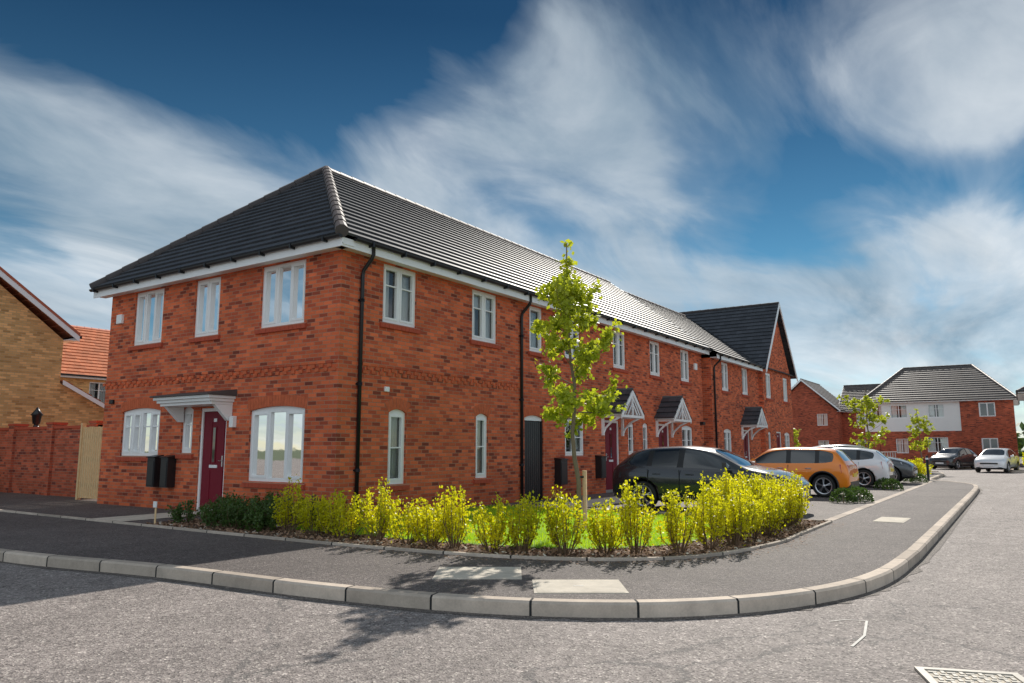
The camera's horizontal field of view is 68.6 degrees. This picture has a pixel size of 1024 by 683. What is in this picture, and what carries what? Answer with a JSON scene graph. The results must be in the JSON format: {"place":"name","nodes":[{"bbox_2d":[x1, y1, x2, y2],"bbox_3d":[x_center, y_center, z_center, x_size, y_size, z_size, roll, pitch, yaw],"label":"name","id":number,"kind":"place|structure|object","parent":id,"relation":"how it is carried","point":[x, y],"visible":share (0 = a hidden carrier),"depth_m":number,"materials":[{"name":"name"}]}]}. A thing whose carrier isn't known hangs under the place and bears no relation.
{"place":"outdoors","nodes":[
{"label":"outdoors","id":0,"kind":"place"},
{"bbox_2d":[0,472,973,598],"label":"pavement","id":1,"kind":"structure","parent":0,"point":[859,543],"depth_m":9.12,"materials":[{"name":"grey asphalt"}]},
{"bbox_2d":[0,420,102,498],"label":"wall","id":2,"kind":"structure","parent":1,"relation":"on","point":[39,460],"depth_m":21.44,"materials":[{"name":"red brick"}]},
{"bbox_2d":[31,407,42,426],"bbox_3d":[-13.984,2.226,22.097,0.340,0.580,0.323,-5,-10,34],"label":"wall top lantern","id":3,"kind":"object","parent":2,"relation":"on","point":[36,414],"depth_m":22.01,"materials":[{"name":"black metal"}]},
{"bbox_2d":[75,423,102,499],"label":"timber gate","id":4,"kind":"structure","parent":2,"relation":"attached to","point":[88,469],"depth_m":19.12,"materials":[{"name":"beige wood"}]},
{"bbox_2d":[0,285,104,427],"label":"walls","id":5,"kind":"structure","parent":1,"relation":"on","point":[31,347],"depth_m":24.98,"materials":[{"name":"brick"}]},
{"bbox_2d":[0,266,81,342],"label":"roof","id":6,"kind":"structure","parent":5,"relation":"on","point":[62,328],"depth_m":25.27,"materials":[{"name":"ceramic"}]},
{"bbox_2d":[60,377,104,393],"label":"walls","id":7,"kind":"structure","parent":1,"relation":"on","point":[83,384],"depth_m":39.99,"materials":[{"name":"brick"}]},
{"bbox_2d":[60,325,109,380],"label":"roof","id":8,"kind":"structure","parent":7,"relation":"on","point":[86,357],"depth_m":41.53,"materials":[{"name":"tile"}]},
{"bbox_2d":[89,382,105,402],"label":"windows","id":9,"kind":"structure","parent":7,"relation":"attached to","point":[97,390],"depth_m":40.91,"materials":[{"name":"white plastic"}]},
{"bbox_2d":[93,511,203,520],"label":"footpath","id":10,"kind":"structure","parent":1,"relation":"on","point":[139,517],"depth_m":14.18,"materials":[{"name":"grey concrete"}]},
{"bbox_2d":[97,249,703,519],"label":"walls","id":11,"kind":"structure","parent":1,"relation":"on","point":[440,435],"depth_m":16.13,"materials":[{"name":"red brick"}]},
{"bbox_2d":[146,455,163,486],"bbox_3d":[-7.858,2.836,16.479,0.320,0.689,0.230,-5,-10,34],"label":"meter box","id":12,"kind":"object","parent":11,"relation":"attached to","point":[153,471],"visible":0.89,"depth_m":16.39,"materials":[{"name":"black plastic"}]},
{"bbox_2d":[159,455,175,487],"bbox_3d":[-7.435,2.796,16.197,0.300,0.689,0.230,-5,-10,34],"label":"meter box","id":13,"kind":"object","parent":11,"relation":"attached to","point":[167,471],"visible":1,"depth_m":16.12,"materials":[{"name":"black plastic"}]},
{"bbox_2d":[149,389,236,421],"bbox_3d":[-6.649,1.331,15.596,2.040,0.639,0.680,-5,-10,34],"label":"porch canopy","id":14,"kind":"object","parent":11,"relation":"attached to","point":[220,401],"visible":0.99,"depth_m":15.30,"materials":[{"name":"white plastic"}]},
{"bbox_2d":[103,359,692,427],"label":"arches and string course","id":15,"kind":"structure","parent":11,"relation":"attached to","point":[403,405],"depth_m":15.68,"materials":[{"name":"brick"}]},
{"bbox_2d":[89,166,710,351],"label":"tiled roof","id":16,"kind":"structure","parent":11,"relation":"on","point":[323,201],"depth_m":18.29,"materials":[{"name":"grey tile"}]},
{"bbox_2d":[89,233,711,518],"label":"gutters and downpipes","id":17,"kind":"object","parent":11,"relation":"attached to","point":[330,243],"visible":0.95,"depth_m":15.94,"materials":[{"name":"white plastic"}]},
{"bbox_2d":[115,259,691,490],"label":"windows","id":18,"kind":"structure","parent":11,"relation":"attached to","point":[277,444],"depth_m":15.85,"materials":[{"name":"white plastic"}]},
{"bbox_2d":[109,314,704,427],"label":"wall fittings","id":19,"kind":"object","parent":11,"relation":"attached to","point":[232,419],"depth_m":17.90,"materials":[{"name":"white plastic"}]},
{"bbox_2d":[196,408,668,510],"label":"front doors","id":20,"kind":"structure","parent":11,"relation":"attached to","point":[212,455],"depth_m":15.76,"materials":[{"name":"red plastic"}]},
{"bbox_2d":[524,415,542,499],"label":"passage gate","id":21,"kind":"structure","parent":11,"relation":"attached to","point":[533,460],"depth_m":19.10,"materials":[{"name":"black wood"}]},
{"bbox_2d":[554,457,568,484],"bbox_3d":[1.314,3.431,19.881,0.230,0.709,0.390,-5,-10,34],"label":"meter box","id":22,"kind":"object","parent":11,"relation":"attached to","point":[561,470],"visible":1,"depth_m":19.77,"materials":[{"name":"black plastic"}]},
{"bbox_2d":[595,455,606,477],"bbox_3d":[2.586,3.623,21.759,0.230,0.659,0.340,-5,-10,34],"label":"meter box","id":23,"kind":"object","parent":11,"relation":"attached to","point":[600,466],"visible":1,"depth_m":21.66,"materials":[{"name":"black plastic"}]},
{"bbox_2d":[601,388,691,437],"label":"gabled porch canopies","id":24,"kind":"object","parent":11,"relation":"attached to","point":[672,409],"visible":0.9,"depth_m":23.33,"materials":[{"name":"white plastic"}]},
{"bbox_2d":[0,509,832,560],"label":"planting bed edging","id":25,"kind":"object","parent":1,"relation":"on","point":[794,536],"visible":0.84,"depth_m":9.78,"materials":[{"name":"concrete"}]},
{"bbox_2d":[432,567,521,578],"bbox_3d":[-0.351,2.443,7.907,0.900,0.031,0.760,0,-8,0],"label":"utility cover","id":26,"kind":"object","parent":1,"relation":"on","point":[478,573],"visible":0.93,"depth_m":7.83,"materials":[{"name":"concrete"}]},
{"bbox_2d":[145,504,845,565],"bbox_3d":[-0.344,3.157,13.040,9.698,0.001,7.100,-5,-10,34],"label":"planting bed","id":27,"kind":"object","parent":1,"relation":"on","point":[702,549],"visible":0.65,"depth_m":10.16,"materials":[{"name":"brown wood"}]},
{"bbox_2d":[153,501,156,523],"bbox_3d":[-6.102,2.939,12.845,0.100,0.400,0.041,-5,-10,34],"label":"marker post","id":28,"kind":"object","parent":27,"relation":"on","point":[155,504],"visible":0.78,"depth_m":12.84,"materials":[{"name":"white plastic"}]},
{"bbox_2d":[165,490,331,531],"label":"evergreen shrubs","id":29,"kind":"object","parent":27,"relation":"on","point":[229,512],"visible":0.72,"depth_m":12.18,"materials":[{"name":"green plant"}]},
{"bbox_2d":[290,504,729,548],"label":"lawn","id":30,"kind":"structure","parent":27,"relation":"on","point":[545,533],"depth_m":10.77,"materials":[{"name":"green plant"}]},
{"bbox_2d":[269,467,812,554],"bbox_3d":[1.077,2.379,11.071,8.986,1.029,4.317,2,-8,-16],"label":"golden privet hedge","id":31,"kind":"object","parent":30,"relation":"on","point":[743,507],"visible":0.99,"depth_m":9.86,"materials":[{"name":"yellow plant"}]},
{"bbox_2d":[530,239,627,527],"bbox_3d":[1.125,0.652,12.133,1.703,4.736,1.628,3,-9,-18],"label":"young street tree","id":32,"kind":"object","parent":30,"relation":"on","point":[563,291],"visible":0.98,"depth_m":12.05,"materials":[{"name":"green plant"}]},
{"bbox_2d":[580,470,586,529],"bbox_3d":[1.122,2.529,11.916,0.166,0.950,0.067,6,-10,-38],"label":"tree stake","id":33,"kind":"object","parent":30,"relation":"on","point":[584,477],"visible":0.79,"depth_m":11.94,"materials":[{"name":"brown wood"}]},
{"bbox_2d":[532,580,628,593],"bbox_3d":[0.630,2.333,7.133,0.860,0.031,0.700,0,-8,0],"label":"utility cover","id":34,"kind":"object","parent":1,"relation":"on","point":[578,587],"visible":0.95,"depth_m":7.04,"materials":[{"name":"concrete"}]},
{"bbox_2d":[587,508,831,521],"bbox_3d":[3.574,3.385,14.627,5.000,0.060,0.060,-5,-10,34],"label":"planting bed edging","id":35,"kind":"object","parent":1,"relation":"on","point":[785,519],"visible":0.14,"depth_m":13.48,"materials":[{"name":"concrete"}]},
{"bbox_2d":[701,319,793,459],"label":"walls","id":36,"kind":"structure","parent":1,"relation":"on","point":[777,410],"depth_m":33.34,"materials":[{"name":"red brick"}]},
{"bbox_2d":[622,290,797,381],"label":"tiled roof","id":37,"kind":"structure","parent":36,"relation":"attached to","point":[744,332],"depth_m":37.04,"materials":[{"name":"grey tile"}]},
{"bbox_2d":[710,353,764,447],"bbox_3d":[9.751,3.306,31.817,0.429,5.020,6.290,-5,-10,34],"label":"eaves gutters downpipe","id":38,"kind":"object","parent":36,"relation":"attached to","point":[735,361],"visible":0.86,"depth_m":30.45,"materials":[{"name":"black plastic"}]},
{"bbox_2d":[740,406,767,439],"bbox_3d":[10.557,3.553,32.725,0.720,1.428,1.638,-5,-10,34],"label":"gabled porch canopy","id":39,"kind":"object","parent":36,"relation":"attached to","point":[753,418],"visible":1,"depth_m":32.43,"materials":[{"name":"grey tile"}]},
{"bbox_2d":[721,362,789,451],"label":"windows","id":40,"kind":"structure","parent":36,"relation":"attached to","point":[727,438],"depth_m":33.35,"materials":[{"name":"white plastic"}]},
{"bbox_2d":[723,369,790,433],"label":"arches","id":41,"kind":"structure","parent":36,"relation":"attached to","point":[729,427],"depth_m":35.45,"materials":[{"name":"brick"}]},
{"bbox_2d":[744,430,780,459],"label":"front doors","id":42,"kind":"structure","parent":36,"relation":"attached to","point":[747,449],"depth_m":33.08,"materials":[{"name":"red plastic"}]},
{"bbox_2d":[593,481,925,519],"bbox_3d":[9.113,4.588,23.043,4.880,0.001,20.070,-5,-10,34],"label":"parking bay","id":43,"kind":"object","parent":1,"relation":"on","point":[822,508],"depth_m":17.52,"materials":[{"name":"grey asphalt"}]},
{"bbox_2d":[612,446,810,508],"bbox_3d":[4.196,2.903,16.014,3.946,1.348,1.967,-5,-10,34],"label":"parked car","id":44,"kind":"object","parent":43,"relation":"on","point":[656,469],"visible":0.66,"depth_m":15.68,"materials":[{"name":"paint"}]},
{"bbox_2d":[750,447,859,496],"bbox_3d":[7.799,3.674,21.369,3.650,1.330,1.957,-5,-10,34],"label":"parked car","id":45,"kind":"object","parent":43,"relation":"on","point":[824,472],"visible":0.54,"depth_m":20.29,"materials":[{"name":"orange paint"}]},
{"bbox_2d":[829,487,857,502],"bbox_3d":[7.988,3.699,18.136,0.655,0.386,0.670,-5,-10,34],"label":"box shrub","id":46,"kind":"object","parent":43,"relation":"on","point":[846,491],"visible":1,"depth_m":18.05,"materials":[{"name":"green plant"}]},
{"bbox_2d":[844,485,869,500],"bbox_3d":[8.694,3.822,18.980,0.659,0.398,0.654,-5,-10,34],"label":"box shrub","id":47,"kind":"object","parent":43,"relation":"on","point":[852,487],"visible":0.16,"depth_m":18.91,"materials":[{"name":"green plant"}]},
{"bbox_2d":[846,486,874,502],"bbox_3d":[8.463,3.722,18.295,0.673,0.392,0.673,-5,-10,34],"label":"box shrub","id":48,"kind":"object","parent":43,"relation":"on","point":[856,490],"visible":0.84,"depth_m":18.17,"materials":[{"name":"green plant"}]},
{"bbox_2d":[833,447,894,487],"bbox_3d":[11.193,4.378,26.328,3.884,1.333,1.936,-5,-10,34],"label":"parked car","id":49,"kind":"object","parent":43,"relation":"on","point":[873,465],"visible":0.31,"depth_m":25.04,"materials":[{"name":"white paint"}]},
{"bbox_2d":[814,444,917,481],"bbox_3d":[13.279,4.701,29.003,4.132,1.447,2.060,-5,-10,34],"label":"parked car","id":50,"kind":"object","parent":43,"relation":"on","point":[903,468],"visible":0.24,"depth_m":27.50,"materials":[{"name":"grey paint"}]},
{"bbox_2d":[873,477,894,488],"bbox_3d":[11.930,4.544,24.098,0.654,0.396,0.662,-5,-10,34],"label":"box shrub","id":51,"kind":"object","parent":43,"relation":"on","point":[877,485],"visible":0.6,"depth_m":24.06,"materials":[{"name":"green plant"}]},
{"bbox_2d":[881,478,903,489],"bbox_3d":[11.908,4.463,23.520,0.659,0.391,0.671,-5,-10,34],"label":"box shrub","id":52,"kind":"object","parent":43,"relation":"on","point":[894,481],"visible":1,"depth_m":23.44,"materials":[{"name":"green plant"}]},
{"bbox_2d":[903,477,921,481],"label":"box shrub","id":53,"kind":"object","parent":43,"relation":"on","point":[906,479],"visible":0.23,"depth_m":29.30,"materials":[{"name":"green plant"}]},
{"bbox_2d":[910,473,928,482],"bbox_3d":[15.511,5.194,28.633,0.663,0.385,0.659,-5,-10,34],"label":"box shrub","id":54,"kind":"object","parent":43,"relation":"on","point":[923,477],"visible":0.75,"depth_m":28.52,"materials":[{"name":"green plant"}]},
{"bbox_2d":[837,394,891,448],"bbox_3d":[15.188,3.915,32.032,2.149,3.888,1.901,-5,-10,34],"label":"young street tree","id":55,"kind":"object","parent":1,"relation":"on","point":[869,405],"visible":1,"depth_m":31.77,"materials":[{"name":"green plant"}]},
{"bbox_2d":[825,481,933,520],"bbox_3d":[11.160,4.401,21.656,0.160,0.029,20.100,-5,-10,33],"label":"parking edging","id":56,"kind":"object","parent":1,"relation":"on","point":[839,516],"visible":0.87,"depth_m":17.45,"materials":[{"name":"concrete"}]},
{"bbox_2d":[882,451,897,457],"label":"metal railing","id":57,"kind":"object","parent":1,"relation":"on","point":[890,453],"visible":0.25,"depth_m":43.30,"materials":[{"name":"metal"}]},
{"bbox_2d":[872,517,910,522],"bbox_3d":[6.969,3.277,13.767,0.500,0.031,1.100,-5,-10,34],"label":"utility cover","id":58,"kind":"object","parent":1,"relation":"on","point":[892,519],"visible":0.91,"depth_m":13.75,"materials":[{"name":"concrete"}]},
{"bbox_2d":[900,457,932,478],"bbox_3d":[17.623,5.676,33.966,2.044,0.946,7.159,-5,-10,34],"label":"golden privet hedge","id":59,"kind":"object","parent":1,"relation":"on","point":[921,469],"visible":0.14,"depth_m":33.94,"materials":[{"name":"yellow plant"}]},
{"bbox_2d":[906,408,934,463],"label":"young street tree","id":60,"kind":"object","parent":1,"relation":"on","point":[923,426],"visible":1,"depth_m":41.88,"materials":[{"name":"green plant"}]},
{"bbox_2d":[925,456,929,480],"bbox_3d":[16.932,5.162,30.591,0.110,1.000,0.110,-5,-10,34],"label":"bollard","id":61,"kind":"object","parent":1,"relation":"on","point":[927,467],"visible":0.95,"depth_m":30.56,"materials":[{"name":"metal"}]},
{"bbox_2d":[0,459,1023,682],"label":"road","id":62,"kind":"structure","parent":0,"point":[957,602],"depth_m":5.72,"materials":[{"name":"grey asphalt"}]},
{"bbox_2d":[0,471,978,617],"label":"kerb","id":63,"kind":"structure","parent":62,"relation":"on","point":[901,564],"depth_m":6.97,"materials":[{"name":"concrete"}]},
{"bbox_2d":[0,475,982,621],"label":"road channel","id":64,"kind":"object","parent":62,"relation":"on","point":[934,548],"visible":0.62,"depth_m":7.25,"materials":[{"name":"grey concrete"}]},
{"bbox_2d":[793,428,800,446],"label":"young street tree","id":65,"kind":"object","parent":62,"relation":"on","point":[795,432],"visible":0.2,"depth_m":53.79,"materials":[{"name":"green plant"}]},
{"bbox_2d":[829,619,867,645],"bbox_3d":[2.608,2.265,5.871,0.293,0.001,0.951,-4,-9,26],"label":"road marking","id":66,"kind":"object","parent":62,"relation":"on","point":[864,634],"visible":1,"depth_m":5.83,"materials":[{"name":"white paint"}]},
{"bbox_2d":[929,447,977,469],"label":"parked car","id":67,"kind":"object","parent":62,"relation":"on","point":[956,458],"visible":0.9,"depth_m":51.31,"materials":[{"name":"grey paint"}]},
{"bbox_2d":[914,666,1023,682],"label":"manhole cover","id":68,"kind":"object","parent":62,"relation":"on","point":[936,675],"visible":1,"depth_m":4.67,"materials":[{"name":"metal"}]},
{"bbox_2d":[924,466,1023,472],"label":"kerb","id":69,"kind":"structure","parent":62,"relation":"on","point":[1015,471],"depth_m":47.97,"materials":[{"name":"concrete"}]},
{"bbox_2d":[974,448,1019,472],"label":"parked car","id":70,"kind":"object","parent":62,"relation":"on","point":[1005,459],"visible":1,"depth_m":44.37,"materials":[{"name":"white paint"}]},
{"bbox_2d":[0,0,1023,449],"label":"sky","id":71,"kind":"structure","parent":0,"point":[855,167],"materials":[{"name":"blue"}]},
{"bbox_2d":[538,496,624,507],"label":"path","id":72,"kind":"structure","parent":0,"point":[590,502],"depth_m":18.11,"materials":[{"name":"grey concrete"}]},
{"bbox_2d":[921,460,1023,470],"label":"pavement","id":73,"kind":"structure","parent":0,"point":[1021,467],"depth_m":54.40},
{"bbox_2d":[791,381,842,445],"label":"walls","id":74,"kind":"structure","parent":73,"relation":"on","point":[809,404],"depth_m":77.26,"materials":[{"name":"red brick"}]},
{"bbox_2d":[791,378,844,411],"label":"roof","id":75,"kind":"structure","parent":74,"relation":"on","point":[827,396],"depth_m":78.66,"materials":[{"name":"grey tile"}]},
{"bbox_2d":[817,414,828,445],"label":"windows","id":76,"kind":"structure","parent":74,"relation":"attached to","point":[822,420],"depth_m":76.73,"materials":[{"name":"white plastic"}]},
{"bbox_2d":[799,443,880,451],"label":"wall","id":77,"kind":"structure","parent":73,"relation":"on","point":[878,447],"depth_m":59.28,"materials":[{"name":"red brick"}]},
{"bbox_2d":[841,412,865,444],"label":"walls","id":78,"kind":"structure","parent":73,"relation":"on","point":[848,429],"depth_m":76.95,"materials":[{"name":"red brick"}]},
{"bbox_2d":[837,383,881,411],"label":"roof","id":79,"kind":"structure","parent":78,"relation":"on","point":[859,392],"depth_m":79.39,"materials":[{"name":"grey tile"}]},
{"bbox_2d":[856,414,865,445],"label":"windows","id":80,"kind":"structure","parent":78,"relation":"attached to","point":[861,425],"depth_m":76.61,"materials":[{"name":"white plastic"}]},
{"bbox_2d":[864,400,1018,463],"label":"walls","id":81,"kind":"structure","parent":73,"relation":"on","point":[962,424],"depth_m":60.64,"materials":[{"name":"red brick"}]},
{"bbox_2d":[874,402,998,452],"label":"windows","id":82,"kind":"structure","parent":81,"relation":"attached to","point":[938,444],"depth_m":61.58,"materials":[{"name":"white plastic"}]},
{"bbox_2d":[858,364,1019,405],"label":"roof","id":83,"kind":"structure","parent":81,"relation":"on","point":[959,382],"depth_m":63.19,"materials":[{"name":"grey tile"}]},
{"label":"walls","id":84,"kind":"object","parent":73,"relation":"on","visible":0},
{"bbox_2d":[1015,386,1023,400],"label":"roof","id":85,"kind":"structure","parent":84,"relation":"on","point":[1019,394],"depth_m":50.26,"materials":[{"name":"grey tile"}]},
{"label":"ground","id":86,"kind":"structure","parent":0,"visible":0},
{"bbox_2d":[1016,422,1023,456],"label":"distant trees","id":87,"kind":"object","parent":86,"relation":"on","point":[1020,441],"depth_m":134.68,"materials":[{"name":"green plant"}]}
]}

